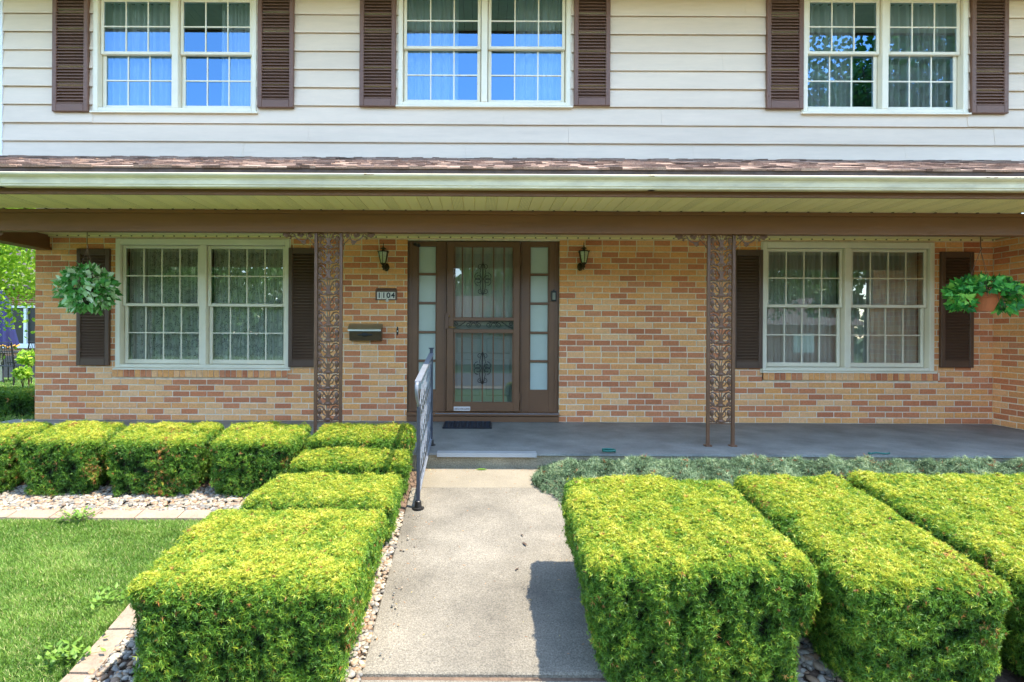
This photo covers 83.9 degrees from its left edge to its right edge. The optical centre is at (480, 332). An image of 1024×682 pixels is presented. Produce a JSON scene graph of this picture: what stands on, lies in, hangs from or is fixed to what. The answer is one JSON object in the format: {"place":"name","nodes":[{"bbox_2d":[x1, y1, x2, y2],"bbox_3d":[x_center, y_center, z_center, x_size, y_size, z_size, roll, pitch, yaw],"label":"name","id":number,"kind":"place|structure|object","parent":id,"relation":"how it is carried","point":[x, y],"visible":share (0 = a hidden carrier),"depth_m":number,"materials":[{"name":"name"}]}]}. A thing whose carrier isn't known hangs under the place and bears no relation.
{"place":"outdoors","nodes":[
{"label":"outdoors","id":0,"kind":"place"},
{"bbox_2d":[0,377,34,421],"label":"lawn grass","id":1,"kind":"structure","parent":0,"point":[7,417],"depth_m":13.03,"materials":[{"name":"green plant"}]},
{"bbox_2d":[0,516,201,681],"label":"lawn grass","id":2,"kind":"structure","parent":0,"point":[58,563],"depth_m":3.38,"materials":[{"name":"green plant"}]},
{"bbox_2d":[80,583,128,608],"bbox_3d":[-2.030,1.457,3.151,0.363,0.072,0.278,0,0,0],"label":"weed","id":3,"kind":"object","parent":2,"relation":"on","point":[112,598],"visible":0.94,"depth_m":3.14,"materials":[{"name":"green plant"}]},
{"bbox_2d":[0,377,965,681],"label":"ground","id":4,"kind":"structure","parent":0,"point":[62,577],"depth_m":3.10,"materials":[{"name":"green plant"}]},
{"bbox_2d":[0,290,19,380],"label":"patio umbrella","id":5,"kind":"object","parent":4,"relation":"on","point":[10,333],"visible":0.62,"depth_m":13.96,"materials":[{"name":"blue fabric"}]},
{"bbox_2d":[1,351,24,382],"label":"patio table","id":6,"kind":"object","parent":4,"relation":"on","point":[2,363],"visible":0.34,"depth_m":13.71,"materials":[{"name":"black metal"}]},
{"bbox_2d":[0,342,31,384],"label":"patio chair","id":7,"kind":"object","parent":4,"relation":"on","point":[14,365],"visible":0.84,"depth_m":12.93,"materials":[{"name":"black metal"}]},
{"bbox_2d":[0,385,34,416],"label":"boxwood hedge","id":8,"kind":"object","parent":4,"relation":"on","point":[16,400],"visible":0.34,"depth_m":8.22,"materials":[{"name":"green plant"}]},
{"bbox_2d":[0,208,35,358],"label":"maple tree","id":9,"kind":"object","parent":4,"relation":"on","point":[14,267],"visible":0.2,"depth_m":10.02,"materials":[{"name":"green plant"}]},
{"bbox_2d":[2,248,35,355],"bbox_3d":[-22.994,-1.165,23.800,22.800,5.000,9.600,0,0,0],"label":"tree","id":10,"kind":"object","parent":4,"relation":"on","point":[29,325],"depth_m":19.64,"materials":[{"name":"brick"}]},
{"bbox_2d":[2,306,34,347],"bbox_3d":[-15.674,-0.198,19.620,1.750,1.460,0.160,0,0,0],"label":"window","id":11,"kind":"structure","parent":10,"relation":"in","point":[30,325],"depth_m":19.65,"materials":[{"name":"white metal"}]},
{"bbox_2d":[4,356,34,377],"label":"planter wall","id":12,"kind":"structure","parent":4,"relation":"on","point":[10,370],"depth_m":15.60,"materials":[{"name":"concrete"}]},
{"bbox_2d":[7,341,34,379],"bbox_3d":[-11.674,0.702,14.621,0.613,0.990,0.558,0,0,0],"label":"patio chair","id":13,"kind":"object","parent":4,"relation":"on","point":[29,356],"visible":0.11,"depth_m":14.38,"materials":[{"name":"black metal"}]},
{"bbox_2d":[10,365,33,386],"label":"garden shrub","id":14,"kind":"object","parent":4,"relation":"on","point":[21,373],"visible":0.99,"depth_m":11.93,"materials":[{"name":"green plant"}]},
{"bbox_2d":[14,348,34,386],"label":"garden shrub","id":15,"kind":"object","parent":4,"relation":"on","point":[22,359],"visible":0.73,"depth_m":12.39,"materials":[{"name":"green plant"}]},
{"bbox_2d":[29,633,109,669],"bbox_3d":[-1.982,1.533,2.752,0.321,0.065,0.268,0,0,-30],"label":"weed","id":16,"kind":"object","parent":4,"relation":"on","point":[74,652],"visible":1,"depth_m":2.73,"materials":[{"name":"green plant"}]},
{"bbox_2d":[0,509,211,681],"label":"paver edging","id":17,"kind":"object","parent":4,"relation":"on","point":[118,629],"visible":0.41,"depth_m":4.05,"materials":[{"name":"beige concrete"}]},
{"bbox_2d":[53,505,102,521],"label":"weed","id":18,"kind":"object","parent":17,"relation":"on","point":[77,515],"visible":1,"depth_m":4.04,"materials":[{"name":"green plant"}]},
{"bbox_2d":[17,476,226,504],"bbox_3d":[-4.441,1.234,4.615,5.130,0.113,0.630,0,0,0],"label":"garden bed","id":19,"kind":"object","parent":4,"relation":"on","point":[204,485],"depth_m":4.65,"materials":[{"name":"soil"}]},
{"bbox_2d":[0,484,251,510],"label":"river gravel","id":20,"kind":"structure","parent":4,"relation":"on","point":[206,497],"depth_m":4.30,"materials":[{"name":"beige gravel"}]},
{"bbox_2d":[0,418,53,492],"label":"yew hedge","id":21,"kind":"object","parent":20,"relation":"on","point":[12,435],"visible":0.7,"depth_m":4.51,"materials":[{"name":"green plant"}]},
{"bbox_2d":[15,419,126,496],"bbox_3d":[-3.280,1.010,4.642,0.733,0.567,0.654,0,0,0],"label":"yew hedge","id":22,"kind":"object","parent":20,"relation":"on","point":[66,456],"visible":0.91,"depth_m":4.40,"materials":[{"name":"green plant"}]},
{"bbox_2d":[106,419,225,497],"bbox_3d":[-2.570,1.015,4.640,0.848,0.561,0.650,0,0,0],"label":"yew hedge","id":23,"kind":"object","parent":20,"relation":"on","point":[162,458],"visible":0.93,"depth_m":4.40,"materials":[{"name":"green plant"}]},
{"bbox_2d":[208,418,312,497],"bbox_3d":[-1.795,1.013,4.643,0.763,0.564,0.657,0,0,0],"label":"yew hedge","id":24,"kind":"object","parent":20,"relation":"on","point":[247,458],"visible":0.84,"depth_m":4.40,"materials":[{"name":"green plant"}]},
{"bbox_2d":[84,471,415,681],"bbox_3d":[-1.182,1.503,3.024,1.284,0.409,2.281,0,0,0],"label":"river gravel","id":25,"kind":"structure","parent":4,"relation":"on","point":[355,662],"depth_m":2.81,"materials":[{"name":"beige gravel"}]},
{"bbox_2d":[123,506,389,681],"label":"yew hedge","id":26,"kind":"object","parent":25,"relation":"on","point":[232,594],"visible":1,"depth_m":2.55,"materials":[{"name":"green plant"}]},
{"bbox_2d":[239,470,405,545],"bbox_3d":[-1.059,1.215,3.936,1.066,0.426,0.678,0,0,0],"label":"yew hedge","id":27,"kind":"object","parent":25,"relation":"on","point":[367,491],"visible":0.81,"depth_m":3.81,"materials":[{"name":"green plant"}]},
{"bbox_2d":[287,445,411,498],"bbox_3d":[-1.000,1.100,4.422,0.946,0.431,0.380,0,0,0],"label":"yew hedge","id":28,"kind":"object","parent":25,"relation":"on","point":[350,460],"visible":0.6,"depth_m":4.36,"materials":[{"name":"green plant"}]},
{"bbox_2d":[304,421,416,471],"bbox_3d":[-0.982,1.000,4.773,0.921,0.522,0.417,0,0,0],"label":"yew hedge","id":29,"kind":"object","parent":25,"relation":"on","point":[392,436],"visible":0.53,"depth_m":4.69,"materials":[{"name":"green plant"}]},
{"bbox_2d":[0,0,1023,473],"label":"brick house","id":30,"kind":"structure","parent":4,"relation":"on","point":[178,168],"depth_m":6.30,"materials":[{"name":"brown brick"}]},
{"bbox_2d":[50,233,123,315],"bbox_3d":[-3.882,-0.655,5.628,0.608,0.984,0.593,0,0,0],"label":"hanging basket","id":31,"kind":"object","parent":30,"relation":"hanging from","point":[86,292],"visible":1,"depth_m":5.52,"materials":[{"name":"green plant"}]},
{"bbox_2d":[89,0,257,113],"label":"window","id":32,"kind":"structure","parent":30,"relation":"in","point":[150,64],"depth_m":6.42,"materials":[{"name":"clear glass"}]},
{"bbox_2d":[112,238,290,369],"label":"window","id":33,"kind":"structure","parent":30,"relation":"in","point":[194,304],"depth_m":6.87,"materials":[{"name":"clear glass"}]},
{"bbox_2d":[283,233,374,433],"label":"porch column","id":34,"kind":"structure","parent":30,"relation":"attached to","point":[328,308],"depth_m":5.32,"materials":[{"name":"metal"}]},
{"bbox_2d":[348,323,381,340],"bbox_3d":[-1.347,-0.007,6.658,0.387,0.205,0.120,0,0,0],"label":"mailbox","id":35,"kind":"object","parent":30,"relation":"attached to","point":[365,332],"visible":1,"depth_m":6.63,"materials":[{"name":"metal"}]},
{"bbox_2d":[377,243,389,270],"bbox_3d":[-1.128,-0.886,6.630,0.129,0.325,0.177,0,0,0],"label":"wall lantern","id":36,"kind":"object","parent":30,"relation":"attached to","point":[383,254],"depth_m":6.59,"materials":[{"name":"brown metal"}]},
{"bbox_2d":[375,288,396,301],"bbox_3d":[-1.109,-0.443,6.705,0.256,0.166,0.028,0,0,0],"label":"house number","id":37,"kind":"object","parent":30,"relation":"attached to","point":[387,294],"visible":1,"depth_m":6.70,"materials":[{"name":"paint"}]},
{"bbox_2d":[442,421,491,428],"bbox_3d":[-0.146,1.040,6.438,0.546,0.018,0.452,0,0,0],"label":"doormat","id":38,"kind":"object","parent":30,"relation":"on","point":[467,424],"visible":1,"depth_m":6.40,"materials":[{"name":"black rubber"}]},
{"bbox_2d":[445,242,520,411],"bbox_3d":[0.027,-0.072,6.707,0.893,2.006,0.094,0,0,0],"label":"storm door","id":39,"kind":"structure","parent":30,"relation":"in","point":[513,406],"depth_m":6.72,"materials":[{"name":"brown paint"}]},
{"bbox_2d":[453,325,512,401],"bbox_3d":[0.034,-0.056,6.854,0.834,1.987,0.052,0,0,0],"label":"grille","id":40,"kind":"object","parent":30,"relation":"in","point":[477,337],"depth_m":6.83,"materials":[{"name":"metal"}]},
{"bbox_2d":[396,0,572,108],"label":"window","id":41,"kind":"structure","parent":30,"relation":"in","point":[440,66],"depth_m":6.44,"materials":[{"name":"clear glass"}]},
{"bbox_2d":[551,289,556,300],"bbox_3d":[0.868,-0.442,6.735,0.064,0.140,0.038,0,0,0],"label":"smart doorbell","id":42,"kind":"object","parent":30,"relation":"attached to","point":[553,295],"visible":1,"depth_m":6.72,"materials":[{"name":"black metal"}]},
{"bbox_2d":[577,245,589,270],"bbox_3d":[1.203,-0.890,6.630,0.127,0.325,0.177,0,0,0],"label":"wall lantern","id":43,"kind":"object","parent":30,"relation":"attached to","point":[583,254],"depth_m":6.59,"materials":[{"name":"brown metal"}]},
{"bbox_2d":[602,448,615,452],"bbox_3d":[1.128,1.033,4.990,0.124,0.038,0.075,0,0,0],"label":"garden hose","id":44,"kind":"object","parent":30,"relation":"on","point":[608,450],"visible":1,"depth_m":4.98,"materials":[{"name":"teal rubber"}]},
{"bbox_2d":[675,235,767,446],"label":"porch column","id":45,"kind":"structure","parent":30,"relation":"attached to","point":[731,278],"depth_m":5.32,"materials":[{"name":"metal"}]},
{"bbox_2d":[760,242,936,373],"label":"window","id":46,"kind":"structure","parent":30,"relation":"in","point":[829,307],"depth_m":6.87,"materials":[{"name":"clear glass"}]},
{"bbox_2d":[868,452,889,454],"bbox_3d":[3.494,1.056,4.988,0.210,0.022,0.038,0,0,0],"label":"hose nozzle","id":47,"kind":"object","parent":30,"relation":"on","point":[869,453],"visible":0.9,"depth_m":4.99,"materials":[{"name":"teal plastic"}]},
{"bbox_2d":[801,0,971,114],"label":"window","id":48,"kind":"structure","parent":30,"relation":"in","point":[914,61],"depth_m":6.41,"materials":[{"name":"clear glass"}]},
{"bbox_2d":[940,237,1023,317],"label":"hanging basket","id":49,"kind":"object","parent":30,"relation":"hanging from","point":[970,290],"visible":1,"depth_m":5.51,"materials":[{"name":"green plant"}]},
{"bbox_2d":[553,472,1023,681],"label":"garden bed","id":50,"kind":"object","parent":4,"relation":"on","point":[1008,676],"visible":0.12,"depth_m":2.68,"materials":[{"name":"soil"}]},
{"bbox_2d":[557,472,821,681],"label":"yew hedge","id":51,"kind":"object","parent":50,"relation":"on","point":[687,580],"visible":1,"depth_m":2.57,"materials":[{"name":"green plant"}]},
{"bbox_2d":[530,452,1023,502],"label":"juniper ground cover","id":52,"kind":"object","parent":50,"relation":"on","point":[563,469],"visible":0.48,"depth_m":4.67,"materials":[{"name":"green plant"}]},
{"bbox_2d":[733,471,1017,681],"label":"yew hedge","id":53,"kind":"object","parent":50,"relation":"on","point":[902,600],"visible":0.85,"depth_m":2.52,"materials":[{"name":"green plant"}]},
{"bbox_2d":[846,469,1023,677],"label":"yew hedge","id":54,"kind":"object","parent":50,"relation":"on","point":[979,519],"visible":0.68,"depth_m":3.03,"materials":[{"name":"green plant"}]},
{"bbox_2d":[362,488,605,678],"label":"walkway","id":55,"kind":"structure","parent":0,"point":[478,544],"depth_m":3.22,"materials":[{"name":"concrete"}]},
{"bbox_2d":[375,515,417,656],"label":"stray gravel","id":56,"kind":"structure","parent":55,"relation":"on","point":[394,592],"depth_m":3.21,"materials":[{"name":"grey gravel"}]},
{"bbox_2d":[412,348,435,509],"bbox_3d":[-0.459,0.721,4.725,0.090,1.164,1.235,0,0,0],"label":"handrail","id":57,"kind":"object","parent":55,"relation":"on","point":[428,406],"visible":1,"depth_m":4.57,"materials":[{"name":"metal"}]},
{"bbox_2d":[391,468,575,653],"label":"fallen needles","id":58,"kind":"object","parent":55,"relation":"on","point":[485,583],"visible":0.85,"depth_m":3.60,"materials":[{"name":"brown plant"}]},
{"bbox_2d":[371,677,596,680],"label":"concrete walkway","id":59,"kind":"structure","parent":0,"point":[481,679],"depth_m":2.65,"materials":[{"name":"concrete"}]},
{"bbox_2d":[360,680,609,681],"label":"walkway","id":60,"kind":"structure","parent":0,"point":[464,681],"depth_m":2.62,"materials":[{"name":"concrete"}]},
{"bbox_2d":[420,468,556,488],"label":"walkway","id":61,"kind":"structure","parent":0,"point":[471,478],"depth_m":4.74,"materials":[{"name":"concrete"}]},
{"bbox_2d":[694,635,845,681],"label":"river gravel","id":62,"kind":"structure","parent":0,"point":[809,659],"depth_m":2.70,"materials":[{"name":"grey gravel"}]}
]}

